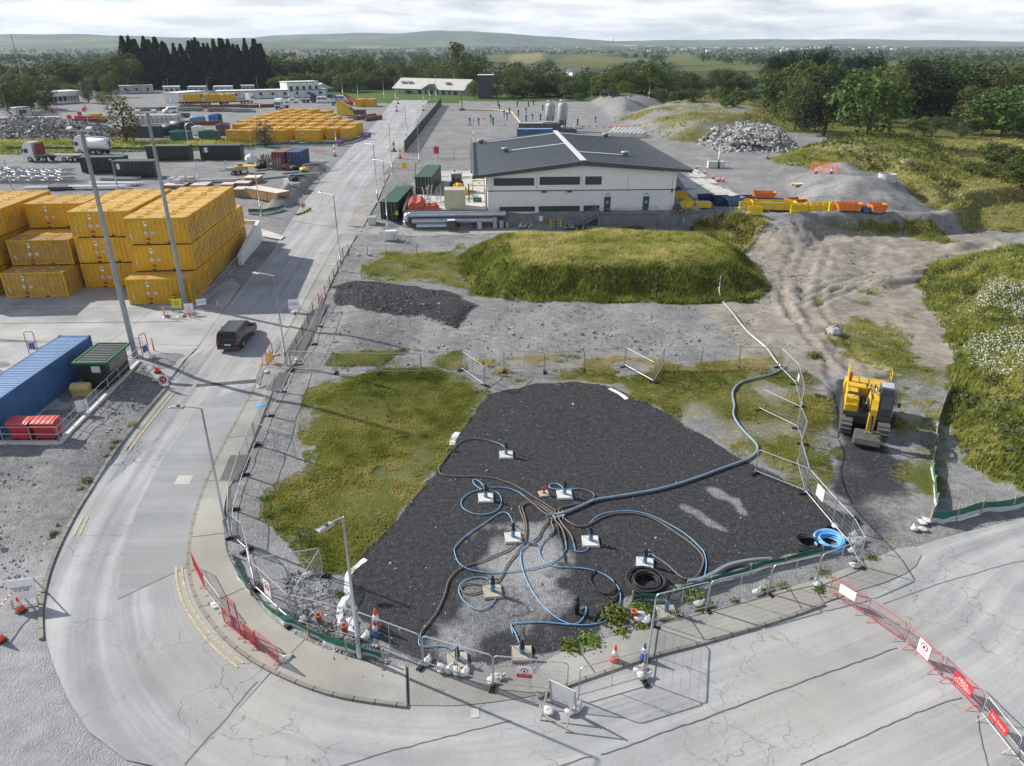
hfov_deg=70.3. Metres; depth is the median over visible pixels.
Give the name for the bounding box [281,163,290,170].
scrap heap
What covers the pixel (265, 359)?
crowd barrier
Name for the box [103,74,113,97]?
tree
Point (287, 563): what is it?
fence
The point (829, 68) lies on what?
tree
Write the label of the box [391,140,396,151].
road barrier
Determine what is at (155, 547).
asphalt patch
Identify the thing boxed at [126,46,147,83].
conifer
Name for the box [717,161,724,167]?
kentledge block
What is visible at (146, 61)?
conifer
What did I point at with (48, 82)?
tree
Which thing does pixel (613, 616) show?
weed clump
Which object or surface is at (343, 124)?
waste container
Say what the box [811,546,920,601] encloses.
apron end
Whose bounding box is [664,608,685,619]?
weed clump
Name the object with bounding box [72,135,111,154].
tanker lorry
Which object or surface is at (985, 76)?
tree
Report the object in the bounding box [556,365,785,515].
pipe
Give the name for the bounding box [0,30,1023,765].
ground
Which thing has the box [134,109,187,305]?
light mast
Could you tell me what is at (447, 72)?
tree
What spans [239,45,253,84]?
conifer
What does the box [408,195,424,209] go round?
tarpaulin bundle
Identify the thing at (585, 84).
tree
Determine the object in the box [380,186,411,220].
shipping container
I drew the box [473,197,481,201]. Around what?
tool chest
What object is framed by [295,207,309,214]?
kerb island
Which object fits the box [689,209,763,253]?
leafy scrub
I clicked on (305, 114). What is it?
waste container
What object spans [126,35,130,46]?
conifer
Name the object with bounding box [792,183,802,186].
timber pallet
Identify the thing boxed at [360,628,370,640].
sandbag
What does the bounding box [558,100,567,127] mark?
silo
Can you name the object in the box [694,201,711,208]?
pallet frame
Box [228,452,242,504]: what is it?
fence
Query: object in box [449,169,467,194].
backhoe loader
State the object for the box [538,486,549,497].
hydrant
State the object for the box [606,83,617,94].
tree
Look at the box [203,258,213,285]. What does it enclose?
waste container
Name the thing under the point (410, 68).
tree
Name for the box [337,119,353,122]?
waste container
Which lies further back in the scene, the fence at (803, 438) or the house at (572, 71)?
the house at (572, 71)
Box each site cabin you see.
[9,106,32,115]
[118,84,153,93]
[162,86,180,93]
[187,86,206,90]
[212,85,232,92]
[240,85,254,88]
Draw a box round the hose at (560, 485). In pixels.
[548,483,577,489]
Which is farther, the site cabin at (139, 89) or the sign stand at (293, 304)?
the site cabin at (139, 89)
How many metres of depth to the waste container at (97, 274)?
76.12 m
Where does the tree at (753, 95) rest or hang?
on the ground at (886, 494)
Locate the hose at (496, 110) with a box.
[465,109,520,122]
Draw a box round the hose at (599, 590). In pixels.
[589,570,615,594]
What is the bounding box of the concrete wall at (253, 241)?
[237,220,262,264]
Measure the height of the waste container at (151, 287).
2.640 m
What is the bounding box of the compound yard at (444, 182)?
[416,171,485,209]
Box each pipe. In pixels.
[74,116,94,118]
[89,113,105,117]
[137,107,147,110]
[147,107,160,110]
[151,123,169,124]
[167,113,190,116]
[177,107,204,110]
[207,107,226,111]
[223,107,239,111]
[231,108,255,111]
[357,113,376,118]
[363,115,382,120]
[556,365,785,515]
[722,301,781,365]
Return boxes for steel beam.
[263,175,286,178]
[282,171,299,173]
[285,172,319,175]
[302,161,328,165]
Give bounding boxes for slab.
[0,342,132,439]
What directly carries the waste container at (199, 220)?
on the waste container at (204, 245)
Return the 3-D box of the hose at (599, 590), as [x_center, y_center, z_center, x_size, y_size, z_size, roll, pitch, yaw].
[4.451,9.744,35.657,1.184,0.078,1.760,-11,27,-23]
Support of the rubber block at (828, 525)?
on the ground at (886, 494)
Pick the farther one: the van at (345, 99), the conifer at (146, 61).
the conifer at (146, 61)
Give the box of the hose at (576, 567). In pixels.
[539,535,620,605]
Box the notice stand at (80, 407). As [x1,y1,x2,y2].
[74,399,88,412]
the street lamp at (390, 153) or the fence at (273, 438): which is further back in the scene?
the street lamp at (390, 153)
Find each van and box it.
[162,106,177,112]
[216,320,256,349]
[316,96,330,102]
[333,95,347,101]
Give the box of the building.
[392,78,477,94]
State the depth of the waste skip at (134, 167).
124.28 m
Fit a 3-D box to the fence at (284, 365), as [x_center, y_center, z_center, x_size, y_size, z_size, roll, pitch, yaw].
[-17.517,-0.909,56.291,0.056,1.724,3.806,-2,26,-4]
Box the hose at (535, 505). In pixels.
[524,496,546,514]
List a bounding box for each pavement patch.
[220,454,247,479]
[261,229,283,239]
[266,373,288,390]
[286,304,327,355]
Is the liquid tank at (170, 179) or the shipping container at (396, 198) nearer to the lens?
the shipping container at (396, 198)
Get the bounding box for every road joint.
[16,321,181,323]
[184,681,257,764]
[341,720,511,765]
[601,693,768,754]
[769,648,895,693]
[800,697,961,764]
[883,560,1023,603]
[978,716,988,765]
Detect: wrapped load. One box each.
[672,204,681,211]
[690,205,699,211]
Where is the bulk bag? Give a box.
[640,132,645,137]
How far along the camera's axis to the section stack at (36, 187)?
116.17 m
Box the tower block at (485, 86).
[477,74,493,98]
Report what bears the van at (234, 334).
on the road at (148, 674)
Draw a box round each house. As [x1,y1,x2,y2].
[300,52,321,55]
[566,66,590,76]
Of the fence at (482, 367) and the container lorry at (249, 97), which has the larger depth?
the container lorry at (249, 97)
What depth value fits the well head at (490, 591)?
34.81 m
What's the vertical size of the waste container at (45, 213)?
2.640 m
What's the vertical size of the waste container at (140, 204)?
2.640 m
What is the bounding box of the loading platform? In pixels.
[576,206,657,227]
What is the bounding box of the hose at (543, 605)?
[520,541,607,625]
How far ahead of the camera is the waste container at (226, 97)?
271.57 m
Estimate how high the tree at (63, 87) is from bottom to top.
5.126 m
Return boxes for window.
[494,178,533,185]
[499,206,534,211]
[539,206,579,210]
[540,177,579,184]
[583,205,599,210]
[585,176,601,184]
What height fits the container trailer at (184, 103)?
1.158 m
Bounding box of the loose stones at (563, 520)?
[355,385,842,657]
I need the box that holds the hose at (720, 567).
[687,557,761,579]
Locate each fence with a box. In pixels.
[226,485,232,532]
[227,512,245,547]
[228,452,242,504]
[239,423,255,470]
[242,526,254,585]
[251,563,291,617]
[252,396,268,439]
[252,422,295,457]
[253,548,321,584]
[266,374,281,412]
[279,352,291,388]
[289,246,348,364]
[289,351,335,370]
[289,595,358,636]
[293,550,322,618]
[296,327,312,360]
[311,310,318,341]
[317,295,323,323]
[334,353,377,371]
[347,245,416,255]
[357,612,422,662]
[377,353,420,370]
[404,99,441,151]
[404,143,470,159]
[420,350,461,370]
[421,636,492,683]
[461,351,483,385]
[484,352,503,382]
[493,655,568,688]
[504,350,544,369]
[545,350,584,369]
[578,650,645,699]
[584,347,625,368]
[625,348,654,382]
[644,600,655,679]
[654,349,664,379]
[654,582,709,619]
[663,345,702,365]
[701,345,740,364]
[707,566,772,607]
[709,158,729,167]
[739,347,780,364]
[755,450,808,490]
[759,390,800,425]
[769,555,821,590]
[778,348,798,381]
[795,366,804,402]
[797,408,807,436]
[797,442,809,487]
[798,387,804,418]
[799,423,806,451]
[805,470,836,521]
[817,539,864,579]
[832,501,853,540]
[848,519,865,560]
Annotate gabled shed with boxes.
[319,83,331,95]
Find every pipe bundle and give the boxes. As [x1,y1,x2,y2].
[600,226,622,227]
[623,226,643,228]
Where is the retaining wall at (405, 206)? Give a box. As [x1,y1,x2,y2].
[402,190,487,217]
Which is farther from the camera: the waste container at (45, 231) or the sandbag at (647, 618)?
the waste container at (45, 231)
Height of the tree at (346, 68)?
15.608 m
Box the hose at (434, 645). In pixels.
[418,633,454,651]
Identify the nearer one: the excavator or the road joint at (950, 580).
the road joint at (950, 580)
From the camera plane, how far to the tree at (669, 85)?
292.32 m
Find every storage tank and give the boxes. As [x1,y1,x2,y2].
[162,124,179,135]
[169,130,192,140]
[170,121,192,129]
[184,122,193,130]
[190,116,205,120]
[191,125,203,135]
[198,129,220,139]
[208,114,218,120]
[215,113,222,120]
[216,123,229,135]
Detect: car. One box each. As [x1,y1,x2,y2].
[600,92,607,96]
[608,92,620,96]
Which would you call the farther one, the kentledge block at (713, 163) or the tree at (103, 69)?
the tree at (103, 69)
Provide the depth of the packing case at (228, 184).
117.58 m
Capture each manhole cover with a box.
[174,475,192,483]
[471,708,479,717]
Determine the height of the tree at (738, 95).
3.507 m
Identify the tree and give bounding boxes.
[0,74,28,81]
[0,78,35,114]
[3,64,40,79]
[6,73,44,88]
[24,76,60,90]
[31,81,57,109]
[36,59,80,85]
[50,83,71,89]
[51,75,66,88]
[52,61,88,86]
[59,59,108,87]
[61,61,98,87]
[61,82,76,89]
[75,80,93,102]
[83,59,128,88]
[84,77,93,96]
[95,63,130,86]
[99,78,110,93]
[99,92,144,141]
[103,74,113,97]
[104,53,144,90]
[108,71,121,96]
[255,120,276,146]
[262,53,305,82]
[266,77,284,88]
[269,75,295,88]
[281,70,294,76]
[285,73,313,80]
[288,56,325,75]
[293,74,324,82]
[311,60,324,72]
[311,72,335,90]
[321,70,336,83]
[324,56,345,71]
[325,56,356,83]
[329,66,349,90]
[330,73,361,91]
[347,57,365,71]
[349,59,377,86]
[351,67,367,90]
[352,74,379,88]
[359,63,396,87]
[367,78,379,88]
[370,69,390,88]
[379,77,393,88]
[386,60,410,83]
[395,65,413,81]
[399,64,415,73]
[407,73,428,77]
[410,63,422,76]
[416,60,438,77]
[416,72,427,77]
[422,65,450,78]
[436,59,481,78]
[444,41,470,78]
[445,70,453,78]
[450,56,485,79]
[465,80,477,97]
[467,69,489,82]
[493,73,504,86]
[493,85,503,97]
[500,77,524,97]
[501,65,516,86]
[506,78,536,97]
[508,73,525,89]
[517,70,543,96]
[529,73,559,95]
[532,80,547,95]
[538,79,558,96]
[548,72,570,95]
[553,82,576,95]
[557,80,581,96]
[564,75,583,93]
[574,72,595,96]
[578,70,607,91]
[587,73,606,93]
[596,73,619,92]
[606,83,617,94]
[607,71,626,91]
[610,67,628,85]
[616,80,635,98]
[625,68,642,90]
[626,76,663,92]
[639,61,662,92]
[646,66,669,89]
[660,69,681,94]
[669,91,685,101]
[671,70,703,91]
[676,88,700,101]
[682,74,710,91]
[695,90,707,98]
[700,68,726,92]
[708,88,717,98]
[716,67,737,89]
[716,69,750,92]
[728,91,749,102]
[738,76,759,90]
[744,89,759,100]
[757,67,801,115]
[770,68,815,96]
[776,73,819,130]
[780,59,837,110]
[813,65,843,81]
[822,66,921,134]
[829,73,864,124]
[861,65,897,89]
[864,67,928,113]
[869,66,911,122]
[885,70,973,118]
[890,59,938,70]
[903,115,917,129]
[907,119,923,134]
[918,116,931,135]
[926,64,977,116]
[928,79,981,116]
[928,114,941,136]
[931,117,946,127]
[932,59,960,68]
[941,116,952,126]
[941,118,958,130]
[949,83,1007,123]
[951,63,1007,112]
[952,118,970,137]
[960,76,1007,113]
[960,85,1023,136]
[960,118,975,132]
[966,117,980,132]
[972,59,1023,91]
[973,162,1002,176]
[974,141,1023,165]
[976,115,994,135]
[992,65,1023,116]
[998,63,1022,76]
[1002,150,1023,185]
[1010,93,1023,127]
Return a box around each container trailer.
[178,101,201,104]
[199,101,217,104]
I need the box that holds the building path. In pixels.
[345,225,656,235]
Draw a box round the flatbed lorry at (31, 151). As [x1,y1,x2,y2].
[21,141,84,161]
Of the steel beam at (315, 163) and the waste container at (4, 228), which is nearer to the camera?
the waste container at (4, 228)
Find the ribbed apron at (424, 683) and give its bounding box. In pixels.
[407,665,535,705]
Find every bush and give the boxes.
[0,76,12,111]
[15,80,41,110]
[16,76,45,107]
[92,91,110,103]
[574,93,584,100]
[654,88,668,101]
[717,86,731,100]
[719,96,737,107]
[962,162,983,174]
[999,160,1021,180]
[1005,146,1022,162]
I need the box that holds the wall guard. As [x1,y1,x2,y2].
[472,180,485,189]
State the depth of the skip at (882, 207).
96.37 m
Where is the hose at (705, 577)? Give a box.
[687,557,771,581]
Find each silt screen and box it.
[5,145,254,150]
[225,541,383,663]
[248,205,283,213]
[255,135,362,146]
[631,545,830,603]
[930,376,955,516]
[930,494,1023,523]
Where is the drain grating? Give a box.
[167,379,255,386]
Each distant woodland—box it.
[0,45,1023,64]
[0,52,1023,82]
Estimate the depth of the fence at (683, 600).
33.13 m
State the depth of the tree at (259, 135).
160.53 m
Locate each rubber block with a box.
[225,535,238,540]
[238,472,249,476]
[240,546,253,555]
[251,586,263,591]
[284,619,298,629]
[315,573,330,578]
[416,664,425,671]
[488,683,495,693]
[640,678,649,687]
[645,623,660,629]
[701,605,712,614]
[749,470,759,475]
[762,588,774,597]
[798,491,810,494]
[824,523,832,527]
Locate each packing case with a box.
[164,182,189,188]
[190,182,211,186]
[220,182,235,187]
[234,186,248,197]
[235,180,252,186]
[244,175,262,182]
[244,185,289,200]
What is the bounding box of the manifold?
[545,509,564,522]
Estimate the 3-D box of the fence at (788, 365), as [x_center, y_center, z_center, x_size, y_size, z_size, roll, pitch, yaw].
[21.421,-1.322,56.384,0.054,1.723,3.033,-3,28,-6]
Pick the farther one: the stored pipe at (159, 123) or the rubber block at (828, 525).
the stored pipe at (159, 123)
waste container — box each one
[0,190,50,196]
[0,194,39,201]
[0,198,28,226]
[0,203,21,231]
[0,207,8,235]
[0,233,11,263]
[0,249,4,265]
[0,265,6,294]
[0,265,79,297]
[3,261,14,268]
[5,234,78,264]
[7,228,23,236]
[14,261,84,287]
[19,229,71,234]
[20,224,31,231]
[24,198,92,227]
[32,227,70,228]
[38,194,102,199]
[66,206,138,236]
[73,236,131,262]
[77,201,146,208]
[80,262,134,287]
[90,197,155,204]
[100,193,161,199]
[110,188,170,193]
[122,212,197,243]
[124,271,199,303]
[128,238,202,270]
[133,207,205,236]
[135,264,207,294]
[142,202,211,230]
[152,198,218,225]
[159,194,224,220]
[168,190,230,215]
[175,186,235,211]
[182,94,201,101]
[196,233,210,262]
[203,94,218,101]
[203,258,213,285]
[205,227,216,255]
[210,252,219,277]
[212,222,222,249]
[216,246,225,271]
[218,93,236,101]
[219,217,228,244]
[222,241,231,265]
[225,129,255,141]
[225,213,233,238]
[228,236,237,258]
[230,209,239,234]
[232,122,251,128]
[233,231,241,252]
[235,205,244,228]
[237,119,256,122]
[238,125,258,128]
[239,226,246,244]
[246,122,264,125]
[248,116,265,119]
[251,119,269,122]
[252,126,272,137]
[258,113,274,116]
[260,122,278,126]
[260,129,288,141]
[261,116,278,119]
[266,119,283,122]
[267,126,286,128]
[268,111,284,113]
[271,113,286,116]
[274,116,290,119]
[274,122,292,126]
[279,108,293,111]
[281,119,297,122]
[281,125,300,139]
[283,113,299,116]
[287,116,303,119]
[289,122,306,126]
[294,129,322,141]
[295,119,311,122]
[296,113,311,116]
[296,126,314,128]
[297,111,312,113]
[300,116,315,119]
[303,122,319,126]
[305,108,319,113]
[308,113,323,116]
[309,119,325,122]
[311,125,329,138]
[313,116,328,119]
[317,122,333,126]
[318,110,333,113]
[321,113,335,116]
[323,119,339,122]
[325,126,342,139]
[326,116,341,119]
[332,122,348,126]
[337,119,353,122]
[339,126,357,139]
[346,122,362,133]
[355,98,365,106]
[366,98,376,106]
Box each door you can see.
[604,197,610,211]
[642,196,648,209]
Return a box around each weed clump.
[49,530,60,535]
[79,476,94,483]
[109,439,122,444]
[126,421,139,426]
[255,491,271,503]
[259,511,276,518]
[272,505,289,513]
[275,524,286,531]
[332,588,348,597]
[558,636,584,656]
[577,626,603,651]
[592,597,634,632]
[611,623,629,639]
[626,597,658,620]
[628,622,647,629]
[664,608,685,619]
[680,584,710,602]
[690,607,704,614]
[695,222,707,226]
[711,261,724,267]
[717,221,737,228]
[728,595,739,603]
[772,579,791,590]
[805,348,827,359]
[811,586,827,597]
[813,564,831,576]
[864,553,877,561]
[952,392,984,404]
[957,282,984,295]
[976,260,993,268]
[979,371,1009,385]
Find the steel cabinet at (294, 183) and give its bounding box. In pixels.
[283,178,299,187]
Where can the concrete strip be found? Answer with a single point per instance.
(693, 183)
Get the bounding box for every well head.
[447,646,467,668]
[478,483,493,502]
[482,575,502,599]
[499,442,513,458]
[504,522,521,544]
[511,639,532,662]
[556,480,572,499]
[573,596,583,614]
[581,526,599,547]
[636,548,653,570]
[655,592,677,620]
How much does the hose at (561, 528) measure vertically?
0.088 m
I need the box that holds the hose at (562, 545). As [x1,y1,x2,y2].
[556,520,571,566]
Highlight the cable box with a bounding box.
[368,215,375,224]
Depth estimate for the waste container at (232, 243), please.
86.48 m
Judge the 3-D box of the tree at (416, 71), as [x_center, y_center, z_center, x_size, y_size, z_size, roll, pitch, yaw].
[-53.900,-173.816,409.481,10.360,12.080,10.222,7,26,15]
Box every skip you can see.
[78,155,127,172]
[110,159,157,176]
[144,144,193,159]
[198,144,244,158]
[697,194,713,201]
[712,195,730,205]
[722,195,745,206]
[735,195,755,198]
[750,199,797,210]
[752,190,776,198]
[784,197,805,202]
[834,202,863,211]
[860,206,870,212]
[866,202,888,212]
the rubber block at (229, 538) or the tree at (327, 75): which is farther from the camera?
the tree at (327, 75)
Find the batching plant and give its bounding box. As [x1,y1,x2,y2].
[518,119,563,131]
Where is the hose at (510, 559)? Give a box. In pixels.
[460,502,550,593]
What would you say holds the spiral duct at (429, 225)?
on the building path
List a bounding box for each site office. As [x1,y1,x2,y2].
[162,90,207,103]
[216,88,326,98]
[279,80,319,97]
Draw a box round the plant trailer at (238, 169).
[219,160,256,174]
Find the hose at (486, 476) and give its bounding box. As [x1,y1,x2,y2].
[438,438,555,510]
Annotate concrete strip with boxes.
[677,169,737,197]
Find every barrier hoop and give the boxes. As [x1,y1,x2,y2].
[23,331,37,352]
[138,333,149,357]
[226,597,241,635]
[264,341,273,364]
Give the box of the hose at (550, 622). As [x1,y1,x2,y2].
[511,606,586,633]
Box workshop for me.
[470,130,692,213]
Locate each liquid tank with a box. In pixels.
[167,177,176,182]
[173,179,182,183]
[177,176,186,181]
[187,176,194,183]
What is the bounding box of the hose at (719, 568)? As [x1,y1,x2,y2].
[689,557,763,579]
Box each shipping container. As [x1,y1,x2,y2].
[0,335,92,439]
[121,125,163,137]
[271,148,293,164]
[286,148,309,165]
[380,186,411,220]
[415,165,440,193]
[444,186,465,208]
[517,128,552,135]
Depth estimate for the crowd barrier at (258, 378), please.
56.39 m
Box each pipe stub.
[315,612,321,623]
[341,622,347,632]
[631,608,637,618]
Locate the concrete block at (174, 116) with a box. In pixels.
[171,114,177,118]
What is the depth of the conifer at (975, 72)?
223.10 m
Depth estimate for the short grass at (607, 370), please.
51.86 m
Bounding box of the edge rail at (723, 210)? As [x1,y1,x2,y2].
[672,206,768,213]
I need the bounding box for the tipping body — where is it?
[336,99,365,114]
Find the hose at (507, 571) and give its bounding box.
[454,512,566,572]
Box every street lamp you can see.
[2,160,12,189]
[108,159,118,188]
[169,404,228,537]
[248,131,261,215]
[252,271,287,365]
[315,516,361,659]
[318,191,341,270]
[364,143,377,201]
[372,159,387,224]
[388,124,392,174]
[416,119,419,166]
[718,116,723,160]
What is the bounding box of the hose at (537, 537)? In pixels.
[532,521,547,541]
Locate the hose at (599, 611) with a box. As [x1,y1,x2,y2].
[594,589,620,619]
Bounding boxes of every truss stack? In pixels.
[0,166,21,172]
[0,168,76,180]
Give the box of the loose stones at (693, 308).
[303,224,896,397]
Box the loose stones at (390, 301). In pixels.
[332,280,478,326]
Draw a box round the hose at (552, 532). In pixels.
[549,520,554,535]
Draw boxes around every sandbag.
[208,602,219,608]
[278,653,293,662]
[299,613,307,623]
[302,571,313,577]
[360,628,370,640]
[420,653,431,666]
[436,660,445,672]
[444,661,454,673]
[452,663,460,675]
[459,664,469,676]
[487,676,501,684]
[491,672,505,680]
[539,704,554,715]
[564,705,574,715]
[572,700,581,713]
[633,663,643,673]
[634,611,645,621]
[637,671,651,679]
[641,614,650,623]
[693,598,705,606]
[752,586,762,595]
[813,577,821,586]
[830,520,839,528]
[846,545,855,552]
[849,562,862,567]
[910,523,918,530]
[916,517,927,524]
[916,526,928,531]
[921,515,932,523]
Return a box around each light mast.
[8,34,22,77]
[65,126,140,358]
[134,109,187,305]
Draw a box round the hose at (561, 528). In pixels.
[552,519,565,539]
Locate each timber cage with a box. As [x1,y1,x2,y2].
[260,154,271,162]
[266,157,280,169]
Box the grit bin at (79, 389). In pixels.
[69,382,91,396]
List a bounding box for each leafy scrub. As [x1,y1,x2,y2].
[258,366,461,572]
[469,236,756,301]
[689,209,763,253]
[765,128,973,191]
[918,249,1023,479]
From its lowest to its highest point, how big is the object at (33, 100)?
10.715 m
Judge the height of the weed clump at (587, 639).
0.504 m
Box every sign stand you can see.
[5,577,46,608]
[171,298,182,312]
[183,303,194,315]
[195,298,206,309]
[288,299,299,313]
[540,679,576,732]
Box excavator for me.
[838,362,900,448]
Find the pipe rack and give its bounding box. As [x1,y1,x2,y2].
[460,220,472,229]
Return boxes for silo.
[546,100,554,120]
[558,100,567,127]
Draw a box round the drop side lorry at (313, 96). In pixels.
[298,92,316,102]
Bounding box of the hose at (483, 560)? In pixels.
[420,501,553,633]
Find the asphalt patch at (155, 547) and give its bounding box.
[117,386,253,598]
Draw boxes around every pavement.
[190,233,407,703]
[348,175,388,226]
[531,581,822,695]
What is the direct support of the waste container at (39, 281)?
on the concrete yard at (40, 318)
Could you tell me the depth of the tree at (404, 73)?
364.49 m
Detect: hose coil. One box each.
[625,565,667,594]
[792,533,822,554]
[813,528,845,553]
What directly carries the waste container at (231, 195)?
on the waste container at (235, 221)
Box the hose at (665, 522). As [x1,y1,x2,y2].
[589,510,706,590]
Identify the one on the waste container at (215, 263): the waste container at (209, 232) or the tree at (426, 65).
the waste container at (209, 232)
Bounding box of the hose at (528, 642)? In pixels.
[522,626,542,655]
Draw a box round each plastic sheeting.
[336,558,366,622]
[346,616,354,636]
[449,432,459,444]
[609,388,627,398]
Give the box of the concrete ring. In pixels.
[878,172,896,182]
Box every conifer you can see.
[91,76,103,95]
[113,35,132,82]
[125,38,148,84]
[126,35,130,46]
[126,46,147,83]
[138,35,161,88]
[146,39,151,50]
[147,46,170,88]
[151,36,159,52]
[152,41,183,88]
[169,43,181,88]
[172,55,198,88]
[177,43,184,59]
[180,40,202,86]
[191,37,208,87]
[198,42,216,88]
[206,43,210,52]
[207,38,227,85]
[214,38,230,85]
[218,41,242,88]
[230,44,244,88]
[235,44,245,84]
[239,38,248,58]
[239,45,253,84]
[247,45,263,88]
[248,38,265,57]
[250,43,275,88]
[767,50,792,93]
[784,49,807,76]
[793,67,862,134]
[803,46,825,66]
[818,45,840,88]
[840,51,865,73]
[855,64,871,100]
[863,50,887,70]
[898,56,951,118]
[940,63,991,113]
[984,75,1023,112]
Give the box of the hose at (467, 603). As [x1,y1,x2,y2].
[458,577,495,609]
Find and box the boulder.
[826,325,843,335]
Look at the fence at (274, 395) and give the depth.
52.91 m
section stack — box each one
[23,186,47,189]
[47,185,73,189]
[68,184,131,188]
[87,181,145,185]
[100,177,140,180]
[186,177,242,181]
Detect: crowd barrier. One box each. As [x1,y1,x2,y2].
[160,306,179,316]
[191,552,204,587]
[202,284,215,302]
[203,576,223,613]
[215,270,226,289]
[221,606,244,638]
[243,623,256,649]
[254,629,279,665]
[256,362,262,385]
[261,351,271,365]
[269,337,279,355]
[830,577,867,614]
[866,599,906,640]
[902,626,943,673]
[939,659,984,710]
[977,697,1022,755]
[1011,742,1023,764]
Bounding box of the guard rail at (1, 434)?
[0,349,139,439]
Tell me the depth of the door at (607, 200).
100.17 m
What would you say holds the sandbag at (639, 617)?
on the ground at (886, 494)
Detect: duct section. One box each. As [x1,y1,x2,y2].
[477,221,481,229]
[492,217,497,227]
[499,220,503,227]
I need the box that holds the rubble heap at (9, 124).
[0,114,121,139]
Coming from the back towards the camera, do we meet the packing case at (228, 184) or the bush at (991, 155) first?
the bush at (991, 155)
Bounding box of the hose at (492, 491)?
[461,483,523,514]
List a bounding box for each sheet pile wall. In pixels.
[72,118,107,122]
[179,104,248,107]
[192,121,222,124]
[249,104,273,107]
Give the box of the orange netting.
[810,162,838,174]
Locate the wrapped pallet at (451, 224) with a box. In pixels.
[447,219,455,230]
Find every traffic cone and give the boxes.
[0,631,7,643]
[15,597,26,614]
[154,361,160,373]
[369,608,383,631]
[370,620,381,638]
[610,645,618,663]
[639,643,649,662]
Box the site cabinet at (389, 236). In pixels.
[385,230,397,241]
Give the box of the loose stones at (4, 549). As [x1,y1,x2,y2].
[0,365,153,588]
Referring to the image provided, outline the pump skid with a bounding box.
[559,124,576,132]
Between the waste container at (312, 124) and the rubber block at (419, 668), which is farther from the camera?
the waste container at (312, 124)
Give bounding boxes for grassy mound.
[463,229,770,303]
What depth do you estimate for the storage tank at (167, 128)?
181.06 m
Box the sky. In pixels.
[0,0,1023,41]
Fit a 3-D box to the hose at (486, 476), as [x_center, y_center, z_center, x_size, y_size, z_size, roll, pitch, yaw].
[-1.688,5.754,44.182,4.444,0.089,9.801,-12,28,-24]
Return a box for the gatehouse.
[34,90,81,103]
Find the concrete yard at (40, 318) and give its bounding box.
[0,277,240,383]
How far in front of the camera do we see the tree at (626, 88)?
254.42 m
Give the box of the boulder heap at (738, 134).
[695,120,797,152]
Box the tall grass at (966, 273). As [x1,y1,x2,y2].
[0,93,1023,486]
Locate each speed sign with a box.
[158,375,167,384]
[300,202,305,209]
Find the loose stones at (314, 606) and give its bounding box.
[282,570,394,676]
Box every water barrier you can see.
[675,191,682,198]
[680,200,686,208]
[682,191,687,198]
[686,200,693,208]
[738,201,747,209]
[748,206,756,214]
[757,206,762,214]
[790,204,798,212]
[799,204,805,211]
[805,204,809,211]
[809,204,815,211]
[816,203,822,210]
[822,203,828,210]
[827,203,835,210]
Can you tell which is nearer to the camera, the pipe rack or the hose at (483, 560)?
the hose at (483, 560)
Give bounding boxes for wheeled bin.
[4,415,35,439]
[29,415,61,439]
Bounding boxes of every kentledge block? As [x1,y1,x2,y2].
[707,161,720,167]
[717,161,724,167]
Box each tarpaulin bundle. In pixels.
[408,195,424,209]
[424,202,439,209]
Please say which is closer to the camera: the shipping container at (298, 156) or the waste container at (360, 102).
the shipping container at (298, 156)
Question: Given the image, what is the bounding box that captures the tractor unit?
[273,98,288,108]
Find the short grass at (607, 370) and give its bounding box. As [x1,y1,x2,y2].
[261,216,959,577]
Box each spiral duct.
[403,210,505,226]
[412,217,492,227]
[416,223,446,228]
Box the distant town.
[387,46,908,51]
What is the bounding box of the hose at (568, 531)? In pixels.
[558,518,573,541]
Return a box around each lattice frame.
[422,187,429,203]
[436,187,440,202]
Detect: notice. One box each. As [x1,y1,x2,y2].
[262,578,271,598]
[335,138,343,143]
[362,132,370,137]
[395,356,402,360]
[434,146,438,153]
[478,353,486,358]
[517,666,531,678]
[641,350,648,355]
[816,483,824,501]
[839,584,856,600]
[917,637,931,660]
[952,670,973,697]
[989,708,1008,736]
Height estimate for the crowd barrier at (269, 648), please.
1.085 m
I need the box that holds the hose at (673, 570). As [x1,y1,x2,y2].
[563,512,703,579]
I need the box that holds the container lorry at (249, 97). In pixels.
[218,93,253,104]
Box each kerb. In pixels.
[0,360,140,444]
[38,385,168,639]
[186,233,407,707]
[537,602,824,698]
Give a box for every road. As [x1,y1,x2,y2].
[44,100,427,765]
[188,518,1023,765]
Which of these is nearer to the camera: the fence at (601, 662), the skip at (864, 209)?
the fence at (601, 662)
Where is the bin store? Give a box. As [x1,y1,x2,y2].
[71,342,129,388]
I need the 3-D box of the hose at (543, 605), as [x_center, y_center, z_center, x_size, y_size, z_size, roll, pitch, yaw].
[1.856,9.841,35.477,2.214,0.055,6.713,-14,29,-27]
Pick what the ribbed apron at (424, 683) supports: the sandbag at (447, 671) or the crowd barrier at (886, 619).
the sandbag at (447, 671)
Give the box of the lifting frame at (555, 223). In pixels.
[550,219,560,227]
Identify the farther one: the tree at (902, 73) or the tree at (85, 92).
the tree at (85, 92)
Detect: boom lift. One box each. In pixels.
[330,93,342,105]
[343,93,355,105]
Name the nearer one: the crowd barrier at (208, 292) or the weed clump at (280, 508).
the weed clump at (280, 508)
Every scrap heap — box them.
[245,153,257,163]
[253,159,268,168]
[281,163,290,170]
[287,174,299,181]
[289,164,299,169]
[565,224,586,229]
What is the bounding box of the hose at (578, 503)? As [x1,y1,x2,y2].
[558,488,594,509]
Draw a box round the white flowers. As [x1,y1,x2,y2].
[930,243,1023,448]
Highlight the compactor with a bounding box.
[299,166,308,171]
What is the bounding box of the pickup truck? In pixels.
[283,98,298,102]
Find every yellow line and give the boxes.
[73,517,82,535]
[78,516,88,534]
[125,392,170,448]
[129,393,173,449]
[175,566,238,667]
[181,564,243,663]

